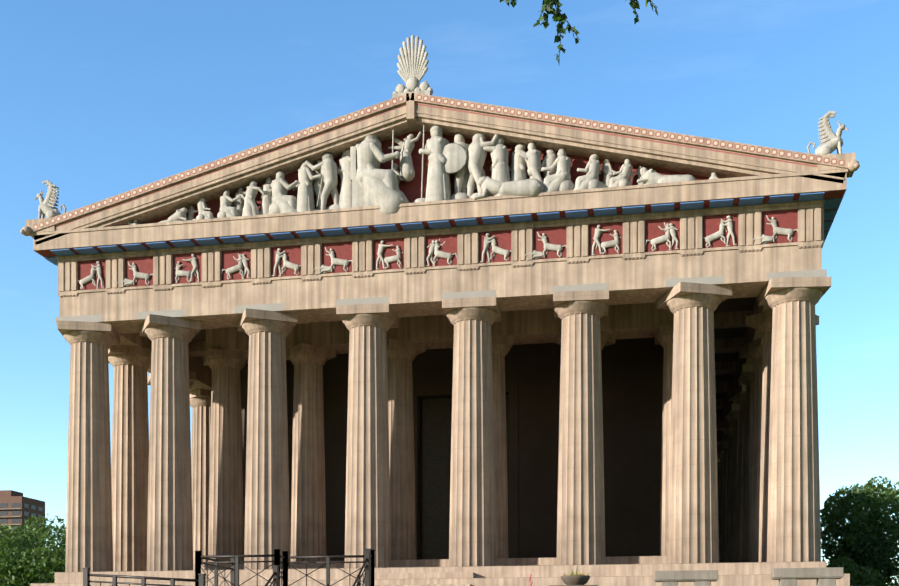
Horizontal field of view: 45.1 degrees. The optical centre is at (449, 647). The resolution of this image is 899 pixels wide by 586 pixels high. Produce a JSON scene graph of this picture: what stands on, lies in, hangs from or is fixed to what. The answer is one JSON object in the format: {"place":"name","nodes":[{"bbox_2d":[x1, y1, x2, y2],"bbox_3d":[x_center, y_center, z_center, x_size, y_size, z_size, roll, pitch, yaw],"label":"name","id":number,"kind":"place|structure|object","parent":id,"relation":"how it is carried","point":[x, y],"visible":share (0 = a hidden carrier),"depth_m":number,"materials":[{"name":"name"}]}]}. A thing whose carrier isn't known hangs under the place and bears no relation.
{"place":"outdoors","nodes":[
{"label":"outdoors","id":0,"kind":"place"},
{"bbox_2d":[0,490,44,538],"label":"distant apartment block","id":1,"kind":"structure","parent":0,"point":[17,509],"depth_m":410.30,"materials":[{"name":"brown brick"}]},
{"bbox_2d":[57,320,119,571],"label":"column","id":2,"kind":"structure","parent":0,"point":[89,539],"depth_m":45.43,"materials":[{"name":"stone"}]},
{"bbox_2d":[108,345,151,570],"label":"column","id":3,"kind":"structure","parent":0,"point":[131,365],"depth_m":49.05,"materials":[{"name":"stone"}]},
{"bbox_2d":[139,314,200,570],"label":"column","id":4,"kind":"structure","parent":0,"point":[169,537],"depth_m":44.76,"materials":[{"name":"stone"}]},
{"bbox_2d":[147,372,196,388],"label":"peristyle column","id":5,"kind":"structure","parent":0,"point":[192,377],"depth_m":53.41,"materials":[{"name":"stone"}]},
{"bbox_2d":[190,388,210,562],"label":"column","id":6,"kind":"structure","parent":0,"point":[200,401],"depth_m":57.43,"materials":[{"name":"stone"}]},
{"bbox_2d":[237,308,297,569],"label":"column","id":7,"kind":"structure","parent":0,"point":[267,524],"depth_m":43.94,"materials":[{"name":"stone"}]},
{"bbox_2d":[336,303,397,567],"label":"column","id":8,"kind":"structure","parent":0,"point":[367,510],"depth_m":43.15,"materials":[{"name":"stone"}]},
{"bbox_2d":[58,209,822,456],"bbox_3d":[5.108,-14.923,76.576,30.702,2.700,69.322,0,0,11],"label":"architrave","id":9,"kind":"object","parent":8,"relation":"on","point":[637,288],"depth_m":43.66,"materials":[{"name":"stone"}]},
{"bbox_2d":[77,215,797,289],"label":"metope relief sculptures","id":10,"kind":"object","parent":9,"relation":"on","point":[668,231],"visible":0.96,"depth_m":42.34},
{"bbox_2d":[78,209,797,289],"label":"metope panels","id":11,"kind":"object","parent":9,"relation":"in","point":[787,219],"visible":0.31,"depth_m":42.32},
{"bbox_2d":[32,169,847,259],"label":"cornice","id":12,"kind":"structure","parent":9,"relation":"on","point":[710,189],"depth_m":41.61,"materials":[{"name":"stone"}]},
{"bbox_2d":[144,131,709,223],"bbox_3d":[-1.328,-19.111,42.742,31.502,3.876,0.001,0,0,11],"label":"tympanum","id":13,"kind":"object","parent":12,"relation":"on","point":[411,190],"visible":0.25,"depth_m":42.71,"materials":[{"name":"red paint"}]},
{"bbox_2d":[35,190,844,265],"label":"blocks","id":14,"kind":"structure","parent":12,"relation":"attached to","point":[827,195],"depth_m":41.53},
{"bbox_2d":[28,92,851,243],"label":"raking cornice","id":15,"kind":"structure","parent":12,"relation":"on","point":[410,116],"depth_m":41.73,"materials":[{"name":"stone"}]},
{"bbox_2d":[127,125,718,224],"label":"pediment sculptures","id":16,"kind":"object","parent":15,"relation":"attached to","point":[366,180],"visible":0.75,"depth_m":41.93},
{"bbox_2d":[33,95,844,229],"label":"roof edge trim","id":17,"kind":"structure","parent":15,"relation":"attached to","point":[672,136],"depth_m":41.41,"materials":[{"name":"beige paint"}]},
{"bbox_2d":[20,152,859,237],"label":"lion-head waterspouts","id":18,"kind":"object","parent":15,"relation":"on","point":[853,165],"visible":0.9,"depth_m":38.94,"materials":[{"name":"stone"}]},
{"bbox_2d":[34,180,65,218],"bbox_3d":[-16.623,-18.554,45.020,1.472,1.716,0.544,0,0,11],"label":"griffin statue","id":19,"kind":"object","parent":18,"relation":"on","point":[47,207],"visible":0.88,"depth_m":44.88,"materials":[{"name":"white stone"}]},
{"bbox_2d":[807,111,848,154],"bbox_3d":[13.735,-18.554,39.245,1.472,1.716,0.544,0,0,11],"label":"griffin statue","id":20,"kind":"object","parent":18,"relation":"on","point":[830,141],"visible":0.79,"depth_m":39.10,"materials":[{"name":"white stone"}]},
{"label":"roof","id":21,"kind":"object","parent":12,"relation":"on","visible":0},
{"bbox_2d":[392,35,432,97],"bbox_3d":[-1.435,-22.515,42.181,1.600,2.724,0.600,0,0,11],"label":"palmette acroterion","id":22,"kind":"object","parent":21,"relation":"on","point":[412,67],"visible":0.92,"depth_m":42.13,"materials":[{"name":"white stone"}]},
{"bbox_2d":[55,269,826,323],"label":"architrave patches","id":23,"kind":"object","parent":9,"relation":"attached to","point":[485,293],"visible":0.83,"depth_m":42.19,"materials":[{"name":"beige stone"}]},
{"bbox_2d":[44,192,841,296],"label":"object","id":24,"kind":"object","parent":9,"relation":"attached to","point":[813,225],"visible":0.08,"depth_m":42.10,"materials":[{"name":"stone"}]},
{"bbox_2d":[0,0,898,583],"label":"sky","id":25,"kind":"structure","parent":0,"point":[100,100],"materials":[{"name":"blue"}]},
{"bbox_2d":[500,0,657,62],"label":"overhanging branch","id":26,"kind":"object","parent":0,"point":[557,14],"visible":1,"depth_m":14.21,"materials":[{"name":"green plant"}]},
{"bbox_3d":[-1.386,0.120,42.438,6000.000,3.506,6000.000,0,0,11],"label":"terrain","id":27,"kind":"structure","parent":0,"visible":0},
{"bbox_2d":[0,523,42,583],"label":"tree","id":28,"kind":"object","parent":27,"relation":"on","point":[26,545],"visible":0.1,"depth_m":90.46,"materials":[{"name":"green plant"}]},
{"bbox_2d":[0,536,65,585],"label":"tree","id":29,"kind":"object","parent":27,"relation":"on","point":[46,567],"visible":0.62,"depth_m":84.34,"materials":[{"name":"green plant"}]},
{"bbox_2d":[0,514,65,565],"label":"tree","id":30,"kind":"object","parent":27,"relation":"on","point":[59,531],"visible":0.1,"depth_m":103.57,"materials":[{"name":"green plant"}]},
{"bbox_2d":[21,527,63,551],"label":"tree","id":31,"kind":"object","parent":27,"relation":"on","point":[46,538],"depth_m":124.11,"materials":[{"name":"green plant"}]},
{"bbox_2d":[82,548,374,585],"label":"iron railings","id":32,"kind":"object","parent":27,"relation":"on","point":[234,562],"visible":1,"depth_m":31.60,"materials":[{"name":"black metal"}]},
{"bbox_2d":[31,561,849,585],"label":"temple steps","id":33,"kind":"structure","parent":27,"relation":"on","point":[744,574],"depth_m":41.55,"materials":[{"name":"stone"}]},
{"bbox_2d":[30,561,825,583],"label":"crepidoma joints","id":34,"kind":"object","parent":33,"relation":"attached to","point":[455,578],"visible":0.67,"depth_m":41.49,"materials":[{"name":"brown stone"}]},
{"bbox_2d":[193,556,668,569],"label":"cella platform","id":35,"kind":"structure","parent":33,"relation":"on","point":[541,561],"depth_m":46.78,"materials":[{"name":"stone"}]},
{"bbox_2d":[204,348,248,561],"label":"porch column","id":36,"kind":"structure","parent":35,"relation":"on","point":[226,533],"depth_m":49.65,"materials":[{"name":"stone"}]},
{"bbox_2d":[286,343,335,561],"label":"porch column","id":37,"kind":"structure","parent":35,"relation":"on","point":[308,512],"depth_m":48.91,"materials":[{"name":"stone"}]},
{"bbox_2d":[386,338,425,559],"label":"porch column","id":38,"kind":"structure","parent":35,"relation":"on","point":[402,355],"depth_m":48.09,"materials":[{"name":"stone"}]},
{"bbox_2d":[240,338,663,560],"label":"cella walls","id":39,"kind":"structure","parent":35,"relation":"on","point":[632,384],"depth_m":52.48,"materials":[{"name":"stone"}]},
{"bbox_2d":[420,395,508,559],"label":"bronze doors","id":40,"kind":"structure","parent":39,"relation":"attached to","point":[435,438],"depth_m":54.02,"materials":[{"name":"brown metal"}]},
{"bbox_2d":[191,297,755,423],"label":"ceiling beams","id":41,"kind":"structure","parent":39,"relation":"on","point":[736,304],"depth_m":51.85,"materials":[{"name":"stone"}]},
{"bbox_2d":[491,335,513,557],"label":"porch column","id":42,"kind":"structure","parent":35,"relation":"on","point":[502,345],"depth_m":47.36,"materials":[{"name":"stone"}]},
{"bbox_2d":[556,331,614,350],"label":"porch column","id":43,"kind":"structure","parent":35,"relation":"on","point":[607,339],"depth_m":46.90,"materials":[{"name":"stone"}]},
{"bbox_2d":[655,325,673,555],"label":"porch column","id":44,"kind":"structure","parent":35,"relation":"on","point":[664,337],"depth_m":46.04,"materials":[{"name":"stone"}]},
{"bbox_2d":[442,296,501,566],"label":"column","id":45,"kind":"structure","parent":33,"relation":"on","point":[472,534],"depth_m":42.34,"materials":[{"name":"stone"}]},
{"bbox_2d":[553,290,608,564],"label":"column","id":46,"kind":"structure","parent":33,"relation":"on","point":[580,517],"depth_m":41.53,"materials":[{"name":"stone"}]},
{"bbox_2d":[656,282,731,563],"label":"column","id":47,"kind":"structure","parent":33,"relation":"on","point":[693,508],"depth_m":40.73,"materials":[{"name":"stone"}]},
{"bbox_2d":[717,457,719,532],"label":"column","id":48,"kind":"structure","parent":33,"relation":"on","point":[718,469],"depth_m":77.80,"materials":[{"name":"stone"}]},
{"bbox_2d":[717,446,723,562],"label":"column","id":49,"kind":"structure","parent":33,"relation":"on","point":[720,452],"depth_m":73.67,"materials":[{"name":"stone"}]},
{"bbox_2d":[717,434,728,562],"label":"column","id":50,"kind":"structure","parent":33,"relation":"on","point":[723,440],"depth_m":69.48,"materials":[{"name":"stone"}]},
{"bbox_2d":[716,420,733,562],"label":"column","id":51,"kind":"structure","parent":33,"relation":"on","point":[727,427],"depth_m":65.18,"materials":[{"name":"stone"}]},
{"bbox_2d":[725,404,739,562],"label":"column","id":52,"kind":"structure","parent":33,"relation":"on","point":[732,411],"depth_m":60.98,"materials":[{"name":"stone"}]},
{"bbox_2d":[728,384,745,562],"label":"column","id":53,"kind":"structure","parent":33,"relation":"on","point":[738,394],"depth_m":56.79,"materials":[{"name":"stone"}]},
{"bbox_2d":[737,364,753,561],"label":"column","id":54,"kind":"structure","parent":33,"relation":"on","point":[745,375],"depth_m":52.53,"materials":[{"name":"stone"}]},
{"bbox_2d":[739,337,763,561],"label":"column","id":55,"kind":"structure","parent":33,"relation":"on","point":[753,351],"depth_m":48.31,"materials":[{"name":"stone"}]},
{"bbox_2d":[746,310,818,561],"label":"column","id":56,"kind":"structure","parent":33,"relation":"on","point":[761,322],"depth_m":44.14,"materials":[{"name":"stone"}]},
{"bbox_2d":[758,277,830,561],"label":"column","id":57,"kind":"structure","parent":33,"relation":"on","point":[793,531],"depth_m":40.03,"materials":[{"name":"stone"}]},
{"bbox_2d":[549,585,597,585],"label":"stair cheek walls","id":58,"kind":"structure","parent":27,"relation":"on","point":[573,585],"depth_m":28.77,"materials":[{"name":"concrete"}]},
{"bbox_2d":[561,568,589,584],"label":"planter bowl","id":59,"kind":"object","parent":58,"relation":"on","point":[576,578],"visible":0.98,"depth_m":29.29,"materials":[{"name":"stone"}]},
{"bbox_2d":[655,570,717,585],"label":"stone bench","id":60,"kind":"object","parent":27,"relation":"on","point":[696,577],"visible":1,"depth_m":30.45,"materials":[{"name":"beige stone"}]},
{"bbox_2d":[771,567,843,585],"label":"stone bench","id":61,"kind":"object","parent":27,"relation":"on","point":[829,576],"visible":1,"depth_m":29.56,"materials":[{"name":"beige stone"}]},
{"bbox_2d":[827,556,890,585],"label":"bush","id":62,"kind":"object","parent":27,"relation":"on","point":[850,566],"visible":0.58,"depth_m":85.15,"materials":[{"name":"green plant"}]},
{"bbox_2d":[820,476,898,585],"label":"tree","id":63,"kind":"object","parent":27,"relation":"on","point":[867,537],"visible":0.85,"depth_m":92.50,"materials":[{"name":"green plant"}]}
]}

